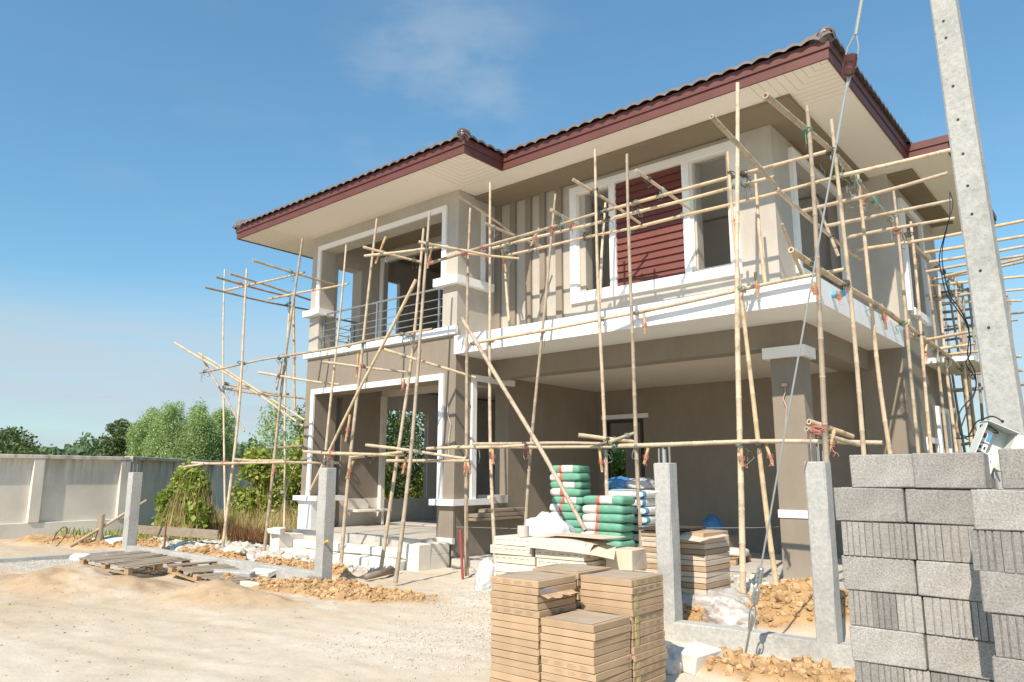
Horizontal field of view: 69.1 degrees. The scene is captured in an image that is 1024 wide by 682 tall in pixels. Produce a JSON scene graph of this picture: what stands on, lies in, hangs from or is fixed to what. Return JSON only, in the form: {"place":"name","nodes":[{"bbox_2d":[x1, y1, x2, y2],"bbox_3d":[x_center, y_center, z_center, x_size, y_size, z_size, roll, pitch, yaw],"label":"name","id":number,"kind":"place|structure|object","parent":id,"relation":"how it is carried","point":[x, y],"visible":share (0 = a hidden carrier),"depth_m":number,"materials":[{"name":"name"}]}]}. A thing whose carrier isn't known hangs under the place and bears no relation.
{"place":"outdoors","nodes":[
{"label":"outdoors","id":0,"kind":"place"},
{"bbox_2d":[0,477,996,681],"bbox_3d":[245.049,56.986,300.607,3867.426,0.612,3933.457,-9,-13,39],"label":"ground","id":1,"kind":"structure","parent":0,"point":[169,642],"depth_m":7.78,"materials":[{"name":"sand"}]},
{"bbox_2d":[0,429,40,454],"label":"tree","id":2,"kind":"object","parent":1,"relation":"on","point":[9,445],"visible":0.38,"depth_m":90.25,"materials":[{"name":"green plant"}]},
{"bbox_2d":[93,418,138,456],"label":"tree","id":3,"kind":"object","parent":1,"relation":"on","point":[115,443],"visible":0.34,"depth_m":82.36,"materials":[{"name":"green plant"}]},
{"bbox_2d":[122,464,142,551],"bbox_3d":[-8.039,3.697,15.711,0.226,2.150,0.227,-9,-13,39],"label":"concrete post","id":4,"kind":"object","parent":1,"relation":"on","point":[132,509],"visible":0.87,"depth_m":15.66,"materials":[{"name":"grey concrete"}]},
{"bbox_2d":[78,550,191,574],"bbox_3d":[-6.282,3.684,12.384,1.439,0.216,1.164,-6,-12,31],"label":"wooden pallet","id":5,"kind":"object","parent":1,"relation":"on","point":[128,562],"visible":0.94,"depth_m":12.23,"materials":[{"name":"brown wood"}]},
{"bbox_2d":[122,406,164,456],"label":"tree","id":6,"kind":"object","parent":1,"relation":"on","point":[137,441],"visible":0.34,"depth_m":58.05,"materials":[{"name":"green plant"}]},
{"bbox_2d":[0,454,295,538],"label":"boundary wall","id":7,"kind":"structure","parent":1,"relation":"on","point":[46,494],"depth_m":20.74,"materials":[{"name":"concrete"}]},
{"bbox_2d":[29,432,293,461],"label":"woods","id":8,"kind":"object","parent":1,"relation":"on","point":[78,449],"visible":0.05,"depth_m":113.54,"materials":[{"name":"green plant"}]},
{"bbox_2d":[142,399,196,458],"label":"tree","id":9,"kind":"object","parent":1,"relation":"on","point":[166,418],"visible":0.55,"depth_m":55.64,"materials":[{"name":"green plant"}]},
{"bbox_2d":[138,525,218,538],"bbox_3d":[-8.077,4.490,17.516,3.600,0.200,0.040,-6,-12,32],"label":"wooden plank","id":10,"kind":"object","parent":1,"relation":"on","point":[186,532],"visible":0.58,"depth_m":17.26,"materials":[{"name":"brown wood"}]},
{"bbox_2d":[150,459,221,540],"bbox_3d":[-8.470,4.159,19.503,2.164,2.087,1.779,-9,-13,39],"label":"vine bush","id":11,"kind":"object","parent":1,"relation":"on","point":[190,489],"visible":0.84,"depth_m":19.21,"materials":[{"name":"green plant"}]},
{"bbox_2d":[164,397,222,460],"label":"tree","id":12,"kind":"object","parent":1,"relation":"on","point":[202,426],"visible":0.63,"depth_m":56.08,"materials":[{"name":"green plant"}]},
{"bbox_2d":[166,561,272,583],"bbox_3d":[-4.582,3.657,11.603,1.651,0.299,0.866,-8,-13,36],"label":"wooden pallet","id":13,"kind":"object","parent":1,"relation":"on","point":[193,568],"visible":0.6,"depth_m":11.59,"materials":[{"name":"brown wood"}]},
{"bbox_2d":[200,406,238,461],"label":"tree","id":14,"kind":"object","parent":1,"relation":"on","point":[229,432],"visible":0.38,"depth_m":58.81,"materials":[{"name":"green plant"}]},
{"bbox_2d":[152,535,314,560],"bbox_3d":[-6.037,4.502,16.229,6.072,0.383,2.114,-9,-13,39],"label":"rubble","id":15,"kind":"object","parent":1,"relation":"on","point":[251,551],"visible":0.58,"depth_m":15.59,"materials":[{"name":"white stone"}]},
{"bbox_2d":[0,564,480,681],"bbox_3d":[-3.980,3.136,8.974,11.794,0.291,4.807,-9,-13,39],"label":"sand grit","id":16,"kind":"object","parent":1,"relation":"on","point":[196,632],"visible":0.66,"depth_m":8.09,"materials":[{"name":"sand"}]},
{"bbox_2d":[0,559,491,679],"bbox_3d":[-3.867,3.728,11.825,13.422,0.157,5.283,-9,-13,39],"label":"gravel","id":17,"kind":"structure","parent":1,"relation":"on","point":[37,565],"depth_m":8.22,"materials":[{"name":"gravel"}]},
{"bbox_2d":[207,521,290,545],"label":"brown weeds","id":18,"kind":"object","parent":1,"relation":"on","point":[255,536],"visible":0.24,"depth_m":18.30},
{"bbox_2d":[207,503,297,534],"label":"dry grass","id":19,"kind":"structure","parent":1,"relation":"on","point":[274,521],"depth_m":20.15,"materials":[{"name":"plant"}]},
{"bbox_2d":[226,444,283,521],"bbox_3d":[-7.716,4.467,22.744,1.936,2.644,1.736,-9,-13,39],"label":"vine shrub","id":20,"kind":"object","parent":1,"relation":"on","point":[258,476],"visible":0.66,"depth_m":22.53,"materials":[{"name":"green plant"}]},
{"bbox_2d":[247,397,297,460],"bbox_3d":[-12.628,5.848,39.397,2.613,5.853,2.528,0,-10,1],"label":"tree","id":21,"kind":"object","parent":1,"relation":"on","point":[267,427],"visible":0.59,"depth_m":39.57,"materials":[{"name":"green plant"}]},
{"bbox_2d":[275,433,303,519],"bbox_3d":[-6.351,4.305,22.919,1.709,3.030,2.212,0,-10,-1],"label":"vine shrub","id":22,"kind":"object","parent":1,"relation":"on","point":[293,485],"visible":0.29,"depth_m":22.52,"materials":[{"name":"green plant"}]},
{"bbox_2d":[307,457,335,580],"bbox_3d":[-2.867,2.884,11.358,0.378,2.205,0.284,-9,-13,39],"label":"concrete post","id":23,"kind":"object","parent":1,"relation":"on","point":[325,526],"visible":0.81,"depth_m":11.35,"materials":[{"name":"grey concrete"}]},
{"bbox_2d":[174,210,518,582],"bbox_3d":[-4.117,0.875,15.357,3.046,6.906,9.938,9,-14,-40],"label":"bamboo scaffold","id":24,"kind":"object","parent":1,"relation":"on","point":[274,461],"visible":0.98,"depth_m":14.05,"materials":[{"name":"brown"}]},
{"bbox_2d":[291,328,423,498],"bbox_3d":[-4.889,2.797,24.248,4.518,6.821,4.554,-9,-13,39],"label":"tree","id":25,"kind":"object","parent":1,"relation":"on","point":[389,438],"visible":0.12,"depth_m":24.09,"materials":[{"name":"green plant"}]},
{"bbox_2d":[385,409,424,498],"bbox_3d":[-4.570,3.903,28.758,4.089,6.432,4.216,-9,-13,39],"label":"tree","id":26,"kind":"object","parent":1,"relation":"on","point":[419,415],"visible":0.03,"depth_m":28.17,"materials":[{"name":"green plant"}]},
{"bbox_2d":[0,546,854,668],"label":"boundary footing","id":27,"kind":"object","parent":1,"relation":"on","point":[788,646],"visible":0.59,"depth_m":7.13,"materials":[{"name":"concrete"}]},
{"bbox_2d":[40,534,854,681],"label":"soil clods","id":28,"kind":"object","parent":1,"relation":"on","point":[800,668],"visible":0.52,"depth_m":8.00,"materials":[{"name":"soil"}]},
{"bbox_2d":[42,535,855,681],"bbox_3d":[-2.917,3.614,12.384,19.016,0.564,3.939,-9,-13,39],"label":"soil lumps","id":29,"kind":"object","parent":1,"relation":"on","point":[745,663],"visible":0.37,"depth_m":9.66,"materials":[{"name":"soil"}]},
{"bbox_2d":[159,542,767,587],"bbox_3d":[-2.423,4.083,13.869,14.773,0.365,2.582,-7,-13,34],"label":"rubble","id":30,"kind":"object","parent":1,"relation":"on","point":[750,580],"visible":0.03,"depth_m":12.47,"materials":[{"name":"white stone"}]},
{"bbox_2d":[474,557,494,590],"bbox_3d":[-0.352,3.312,10.541,0.360,0.480,0.376,-9,-13,39],"label":"white sack","id":31,"kind":"object","parent":1,"relation":"on","point":[485,571],"visible":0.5,"depth_m":10.43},
{"bbox_2d":[232,26,996,590],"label":"house","id":32,"kind":"structure","parent":1,"relation":"on","point":[672,138],"depth_m":14.16,"materials":[{"name":"beige paint"}]},
{"bbox_2d":[468,507,524,520],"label":"form boards","id":33,"kind":"object","parent":32,"relation":"attached to","point":[502,513],"visible":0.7,"depth_m":14.21,"materials":[{"name":"brown wood"}]},
{"bbox_2d":[569,140,742,303],"bbox_3d":[2.412,-2.003,13.125,3.350,2.280,0.100,-9,-13,39],"label":"window frame","id":34,"kind":"structure","parent":32,"relation":"in","point":[681,176],"depth_m":13.02,"materials":[{"name":"white paint"}]},
{"bbox_2d":[788,147,847,293],"bbox_3d":[5.519,-1.988,13.252,0.073,2.170,2.710,-9,-13,39],"label":"window frame","id":35,"kind":"structure","parent":32,"relation":"in","point":[792,153],"depth_m":12.40,"materials":[{"name":"white paint"}]},
{"bbox_2d":[897,198,932,325],"bbox_3d":[8.090,-1.533,14.872,0.093,2.290,1.750,-9,-13,39],"label":"window frame","id":36,"kind":"structure","parent":32,"relation":"in","point":[926,318],"depth_m":14.48,"materials":[{"name":"white paint"}]},
{"bbox_2d":[426,82,882,593],"bbox_3d":[1.480,-0.040,11.113,7.104,7.194,2.837,-9,-13,39],"label":"bamboo scaffold","id":37,"kind":"object","parent":1,"relation":"on","point":[739,290],"visible":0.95,"depth_m":11.30,"materials":[{"name":"brown"}]},
{"bbox_2d":[651,447,682,640],"bbox_3d":[1.596,2.212,7.672,0.221,2.220,0.219,-9,-13,39],"label":"concrete post","id":38,"kind":"object","parent":1,"relation":"on","point":[665,492],"visible":0.84,"depth_m":7.64,"materials":[{"name":"grey concrete"}]},
{"bbox_2d":[664,640,682,674],"bbox_3d":[1.317,2.660,6.310,0.329,0.247,0.398,-9,-13,39],"label":"plastic sheet","id":39,"kind":"object","parent":1,"relation":"on","point":[674,664],"visible":0.48,"depth_m":6.17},
{"bbox_2d":[668,641,722,675],"bbox_3d":[1.565,2.713,6.335,0.432,0.200,0.307,8,-13,-37],"label":"broken block","id":40,"kind":"object","parent":1,"relation":"on","point":[695,655],"depth_m":6.21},
{"bbox_2d":[681,587,750,609],"bbox_3d":[2.204,2.844,8.180,1.170,0.322,0.697,-5,-11,24],"label":"plastic sheet","id":41,"kind":"object","parent":1,"relation":"on","point":[705,601],"visible":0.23,"depth_m":7.99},
{"bbox_2d":[700,598,759,629],"bbox_3d":[2.252,2.775,7.632,0.655,0.261,0.491,-9,-13,39],"label":"plastic sheet","id":42,"kind":"object","parent":1,"relation":"on","point":[734,612],"visible":0.7,"depth_m":7.46,"materials":[{"name":"plastic"}]},
{"bbox_2d":[804,438,842,666],"bbox_3d":[2.810,2.010,6.682,0.192,2.265,0.192,-9,-13,39],"label":"concrete post","id":43,"kind":"object","parent":1,"relation":"on","point":[824,560],"visible":0.94,"depth_m":6.64,"materials":[{"name":"grey concrete"}]},
{"bbox_2d":[709,92,1023,461],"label":"bamboo scaffold","id":44,"kind":"object","parent":1,"relation":"on","point":[899,231],"visible":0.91,"depth_m":10.16,"materials":[{"name":"brown"}]},
{"bbox_2d":[929,277,1023,452],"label":"bamboo scaffold","id":45,"kind":"object","parent":1,"relation":"on","point":[963,444],"visible":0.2,"depth_m":16.48,"materials":[{"name":"brown"}]},
{"bbox_2d":[930,0,1023,489],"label":"electricity pole","id":46,"kind":"object","parent":1,"relation":"on","point":[1003,396],"visible":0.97,"depth_m":4.89,"materials":[{"name":"concrete"}]},
{"bbox_2d":[744,0,863,652],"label":"guy wire","id":47,"kind":"object","parent":46,"relation":"attached to","point":[850,60],"visible":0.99,"depth_m":6.19,"materials":[{"name":"grey"}]},
{"bbox_2d":[968,420,1023,473],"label":"electric box","id":48,"kind":"object","parent":46,"relation":"attached to","point":[991,437],"visible":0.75,"depth_m":4.26,"materials":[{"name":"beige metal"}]},
{"bbox_2d":[0,0,1023,477],"label":"sky","id":49,"kind":"structure","parent":0,"point":[135,135],"materials":[{"name":"blue"}]},
{"bbox_2d":[490,611,541,625],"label":"tile carton","id":50,"kind":"object","parent":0,"point":[516,618],"visible":0.44,"depth_m":5.52,"materials":[{"name":"brown cardboard"}]},
{"bbox_2d":[492,603,575,618],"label":"tile carton","id":51,"kind":"object","parent":50,"relation":"on","point":[531,613],"visible":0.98,"depth_m":5.54,"materials":[{"name":"brown cardboard"}]},
{"bbox_2d":[490,596,574,610],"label":"tile carton","id":52,"kind":"object","parent":51,"relation":"on","point":[533,606],"visible":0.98,"depth_m":5.56,"materials":[{"name":"brown cardboard"}]},
{"bbox_2d":[490,589,574,603],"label":"tile carton","id":53,"kind":"object","parent":52,"relation":"on","point":[518,597],"visible":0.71,"depth_m":5.55,"materials":[{"name":"brown cardboard"}]},
{"bbox_2d":[491,582,579,598],"bbox_3d":[0.207,1.901,5.714,0.564,0.073,0.482,-9,-13,39],"label":"tile carton","id":54,"kind":"object","parent":53,"relation":"on","point":[556,591],"visible":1,"depth_m":5.57,"materials":[{"name":"brown cardboard"}]},
{"bbox_2d":[491,570,575,587],"bbox_3d":[0.167,1.842,5.758,0.465,0.054,0.477,-9,-13,39],"label":"tile carton","id":55,"kind":"object","parent":54,"relation":"on","point":[535,579],"visible":1,"depth_m":5.65,"materials":[{"name":"brown cardboard"}]},
{"bbox_2d":[537,558,605,566],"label":"tile carton","id":56,"kind":"object","parent":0,"point":[543,562],"visible":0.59,"depth_m":7.95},
{"bbox_2d":[535,549,605,561],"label":"tile carton","id":57,"kind":"object","parent":56,"relation":"on","point":[553,554],"visible":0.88,"depth_m":7.91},
{"bbox_2d":[536,540,603,548],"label":"tile carton","id":58,"kind":"object","parent":57,"relation":"on","point":[579,544],"visible":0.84,"depth_m":7.87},
{"bbox_2d":[526,535,613,554],"bbox_3d":[0.629,2.217,8.109,0.800,0.138,0.520,-8,-13,37],"label":"cardboard sheet","id":59,"kind":"object","parent":58,"relation":"on","point":[537,542],"visible":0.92,"depth_m":7.99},
{"bbox_2d":[525,511,574,535],"bbox_3d":[0.501,2.588,10.218,0.975,0.472,0.609,-9,-13,39],"label":"white sack","id":60,"kind":"object","parent":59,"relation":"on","point":[541,523],"visible":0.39,"depth_m":10.03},
{"bbox_2d":[575,579,580,585],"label":"tile carton","id":61,"kind":"object","parent":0,"point":[578,582],"visible":0.18,"depth_m":5.82,"materials":[{"name":"brown cardboard"}]},
{"bbox_2d":[532,563,610,578],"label":"tile carton","id":62,"kind":"object","parent":61,"relation":"on","point":[577,570],"visible":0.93,"depth_m":6.07,"materials":[{"name":"brown cardboard"}]},
{"bbox_2d":[541,677,631,681],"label":"tile carton","id":63,"kind":"object","parent":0,"point":[625,680],"visible":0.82,"depth_m":5.30,"materials":[{"name":"brown cardboard"}]},
{"bbox_2d":[541,670,631,681],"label":"tile carton","id":64,"kind":"object","parent":63,"relation":"on","point":[560,678],"visible":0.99,"depth_m":5.23,"materials":[{"name":"brown cardboard"}]},
{"bbox_2d":[542,662,631,681],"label":"tile carton","id":65,"kind":"object","parent":64,"relation":"on","point":[602,675],"visible":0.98,"depth_m":5.17,"materials":[{"name":"brown cardboard"}]},
{"bbox_2d":[541,654,631,673],"bbox_3d":[0.538,2.292,5.355,0.469,0.052,0.481,-9,-13,39],"label":"tile carton","id":66,"kind":"object","parent":65,"relation":"on","point":[604,666],"visible":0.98,"depth_m":5.18,"materials":[{"name":"brown cardboard"}]},
{"bbox_2d":[540,646,629,665],"bbox_3d":[0.530,2.241,5.369,0.464,0.051,0.476,-9,-13,39],"label":"tile carton","id":67,"kind":"object","parent":66,"relation":"on","point":[591,661],"visible":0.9,"depth_m":5.19,"materials":[{"name":"brown cardboard"}]},
{"bbox_2d":[540,639,629,656],"bbox_3d":[0.533,2.190,5.382,0.465,0.051,0.478,-9,-13,39],"label":"tile carton","id":68,"kind":"object","parent":67,"relation":"on","point":[583,651],"visible":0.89,"depth_m":5.21,"materials":[{"name":"brown cardboard"}]},
{"bbox_2d":[540,631,629,649],"bbox_3d":[0.533,2.138,5.389,0.467,0.051,0.480,-9,-13,39],"label":"tile carton","id":69,"kind":"object","parent":68,"relation":"on","point":[581,643],"visible":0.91,"depth_m":5.22,"materials":[{"name":"brown cardboard"}]},
{"bbox_2d":[541,623,630,640],"bbox_3d":[0.540,2.086,5.397,0.468,0.051,0.482,-9,-13,39],"label":"tile carton","id":70,"kind":"object","parent":69,"relation":"on","point":[604,634],"visible":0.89,"depth_m":5.22,"materials":[{"name":"brown cardboard"}]},
{"bbox_2d":[541,609,629,632],"bbox_3d":[0.535,2.033,5.406,0.464,0.055,0.477,-9,-13,39],"label":"tile carton","id":71,"kind":"object","parent":70,"relation":"on","point":[589,621],"visible":1,"depth_m":5.31,"materials":[{"name":"brown cardboard"}]},
{"bbox_2d":[606,546,646,570],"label":"square carton","id":72,"kind":"object","parent":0,"point":[630,558],"visible":0.76,"depth_m":7.76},
{"bbox_2d":[630,609,663,623],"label":"tile carton","id":73,"kind":"object","parent":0,"point":[646,616],"visible":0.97,"depth_m":5.62,"materials":[{"name":"brown cardboard"}]},
{"bbox_2d":[581,602,663,616],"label":"tile carton","id":74,"kind":"object","parent":73,"relation":"on","point":[632,612],"visible":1,"depth_m":5.62,"materials":[{"name":"brown cardboard"}]},
{"bbox_2d":[580,595,663,609],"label":"tile carton","id":75,"kind":"object","parent":74,"relation":"on","point":[622,604],"visible":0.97,"depth_m":5.63,"materials":[{"name":"brown cardboard"}]},
{"bbox_2d":[580,588,662,601],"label":"tile carton","id":76,"kind":"object","parent":75,"relation":"on","point":[623,597],"visible":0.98,"depth_m":5.63,"materials":[{"name":"brown cardboard"}]},
{"bbox_2d":[581,581,663,594],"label":"tile carton","id":77,"kind":"object","parent":76,"relation":"on","point":[621,589],"visible":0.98,"depth_m":5.64,"materials":[{"name":"brown cardboard"}]},
{"bbox_2d":[580,569,662,586],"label":"tile carton","id":78,"kind":"object","parent":77,"relation":"on","point":[627,578],"visible":1,"depth_m":5.72,"materials":[{"name":"brown cardboard"}]},
{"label":"concrete block","id":79,"kind":"object","parent":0,"visible":0},
{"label":"concrete block","id":80,"kind":"object","parent":79,"relation":"on","visible":0},
{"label":"concrete block","id":81,"kind":"object","parent":80,"relation":"on","visible":0},
{"bbox_2d":[992,653,1023,681],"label":"concrete block","id":82,"kind":"object","parent":81,"relation":"on","point":[1005,669],"depth_m":3.53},
{"bbox_2d":[992,613,1023,659],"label":"concrete block","id":83,"kind":"object","parent":82,"relation":"on","point":[1008,630],"depth_m":3.55,"materials":[{"name":"concrete"}]},
{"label":"concrete block","id":84,"kind":"object","parent":82,"relation":"on","visible":0},
{"bbox_2d":[979,570,1023,615],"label":"concrete block","id":85,"kind":"object","parent":84,"relation":"on","point":[1002,592],"depth_m":3.58,"materials":[{"name":"concrete"}]},
{"bbox_2d":[970,529,1004,571],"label":"concrete block","id":86,"kind":"object","parent":85,"relation":"on","point":[987,551],"depth_m":3.65,"materials":[{"name":"concrete"}]},
{"bbox_2d":[970,489,1023,530],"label":"concrete block","id":87,"kind":"object","parent":86,"relation":"on","point":[1000,510],"depth_m":3.63,"materials":[{"name":"concrete"}]},
{"bbox_2d":[998,448,1023,488],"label":"concrete block","id":88,"kind":"object","parent":87,"relation":"on","point":[1011,462],"depth_m":3.64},
{"bbox_2d":[1000,531,1023,573],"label":"concrete block","id":89,"kind":"object","parent":85,"relation":"on","point":[1013,548],"depth_m":3.58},
{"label":"concrete block","id":90,"kind":"object","parent":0,"visible":0},
{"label":"concrete block","id":91,"kind":"object","parent":90,"relation":"on","visible":0},
{"bbox_2d":[854,661,879,681],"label":"concrete block","id":92,"kind":"object","parent":91,"relation":"on","point":[866,672],"depth_m":4.25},
{"bbox_2d":[849,624,928,669],"bbox_3d":[2.162,1.742,4.252,0.393,0.197,0.144,-9,-14,40],"label":"concrete block","id":93,"kind":"object","parent":92,"relation":"on","point":[899,648],"depth_m":4.19,"materials":[{"name":"concrete"}]},
{"bbox_2d":[848,590,873,626],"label":"concrete block","id":94,"kind":"object","parent":93,"relation":"on","point":[860,608],"depth_m":4.32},
{"bbox_2d":[841,555,918,594],"bbox_3d":[2.155,1.359,4.340,0.393,0.197,0.144,-8,-13,39],"label":"concrete block","id":95,"kind":"object","parent":94,"relation":"on","point":[880,574],"depth_m":4.28,"materials":[{"name":"concrete"}]},
{"bbox_2d":[841,521,866,555],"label":"concrete block","id":96,"kind":"object","parent":95,"relation":"on","point":[853,537],"depth_m":4.39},
{"bbox_2d":[833,488,908,522],"bbox_3d":[2.140,0.974,4.422,0.391,0.198,0.144,-9,-14,40],"label":"concrete block","id":97,"kind":"object","parent":96,"relation":"on","point":[873,504],"depth_m":4.36,"materials":[{"name":"concrete"}]},
{"bbox_2d":[849,454,914,487],"bbox_3d":[2.211,0.772,4.409,0.354,0.197,0.144,-8,-13,39],"label":"concrete block","id":98,"kind":"object","parent":97,"relation":"on","point":[884,471],"depth_m":4.35,"materials":[{"name":"concrete"}]},
{"bbox_2d":[864,522,892,557],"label":"concrete block","id":99,"kind":"object","parent":95,"relation":"on","point":[877,539],"depth_m":4.31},
{"bbox_2d":[888,522,918,558],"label":"concrete block","id":100,"kind":"object","parent":95,"relation":"on","point":[903,543],"depth_m":4.22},
{"bbox_2d":[871,592,898,629],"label":"concrete block","id":101,"kind":"object","parent":93,"relation":"on","point":[884,610],"depth_m":4.23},
{"bbox_2d":[896,593,925,632],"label":"concrete block","id":102,"kind":"object","parent":93,"relation":"on","point":[911,612],"depth_m":4.16,"materials":[{"name":"concrete"}]},
{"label":"concrete block","id":103,"kind":"object","parent":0,"visible":0},
{"bbox_2d":[926,634,995,680],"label":"concrete block","id":104,"kind":"object","parent":103,"relation":"on","point":[966,657],"depth_m":3.97,"materials":[{"name":"concrete"}]},
{"bbox_2d":[923,596,952,636],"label":"concrete block","id":105,"kind":"object","parent":104,"relation":"on","point":[938,617],"depth_m":4.07,"materials":[{"name":"concrete"}]},
{"bbox_2d":[950,599,981,639],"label":"concrete block","id":106,"kind":"object","parent":104,"relation":"on","point":[965,619],"depth_m":3.98,"materials":[{"name":"concrete"}]},
{"bbox_2d":[978,602,994,641],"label":"concrete block","id":107,"kind":"object","parent":104,"relation":"on","point":[986,627],"depth_m":3.92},
{"bbox_2d":[916,560,981,601],"bbox_3d":[2.454,1.312,4.080,0.385,0.197,0.146,-9,-14,40],"label":"concrete block","id":108,"kind":"object","parent":107,"relation":"on","point":[951,580],"depth_m":4.05,"materials":[{"name":"concrete"}]},
{"bbox_2d":[915,523,943,560],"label":"concrete block","id":109,"kind":"object","parent":108,"relation":"on","point":[929,541],"depth_m":4.14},
{"bbox_2d":[941,524,971,562],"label":"concrete block","id":110,"kind":"object","parent":108,"relation":"on","point":[956,544],"depth_m":4.06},
{"bbox_2d":[968,526,974,562],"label":"concrete block","id":111,"kind":"object","parent":108,"relation":"on","point":[970,528],"depth_m":4.02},
{"bbox_2d":[905,488,976,525],"bbox_3d":[2.443,0.930,4.176,0.385,0.197,0.146,-8,-13,39],"label":"concrete block","id":112,"kind":"object","parent":111,"relation":"on","point":[943,506],"depth_m":4.14,"materials":[{"name":"concrete"}]},
{"bbox_2d":[912,452,989,488],"bbox_3d":[2.468,0.729,4.180,0.354,0.197,0.147,-9,-13,39],"label":"concrete block","id":113,"kind":"object","parent":112,"relation":"on","point":[966,470],"depth_m":4.12,"materials":[{"name":"concrete"}]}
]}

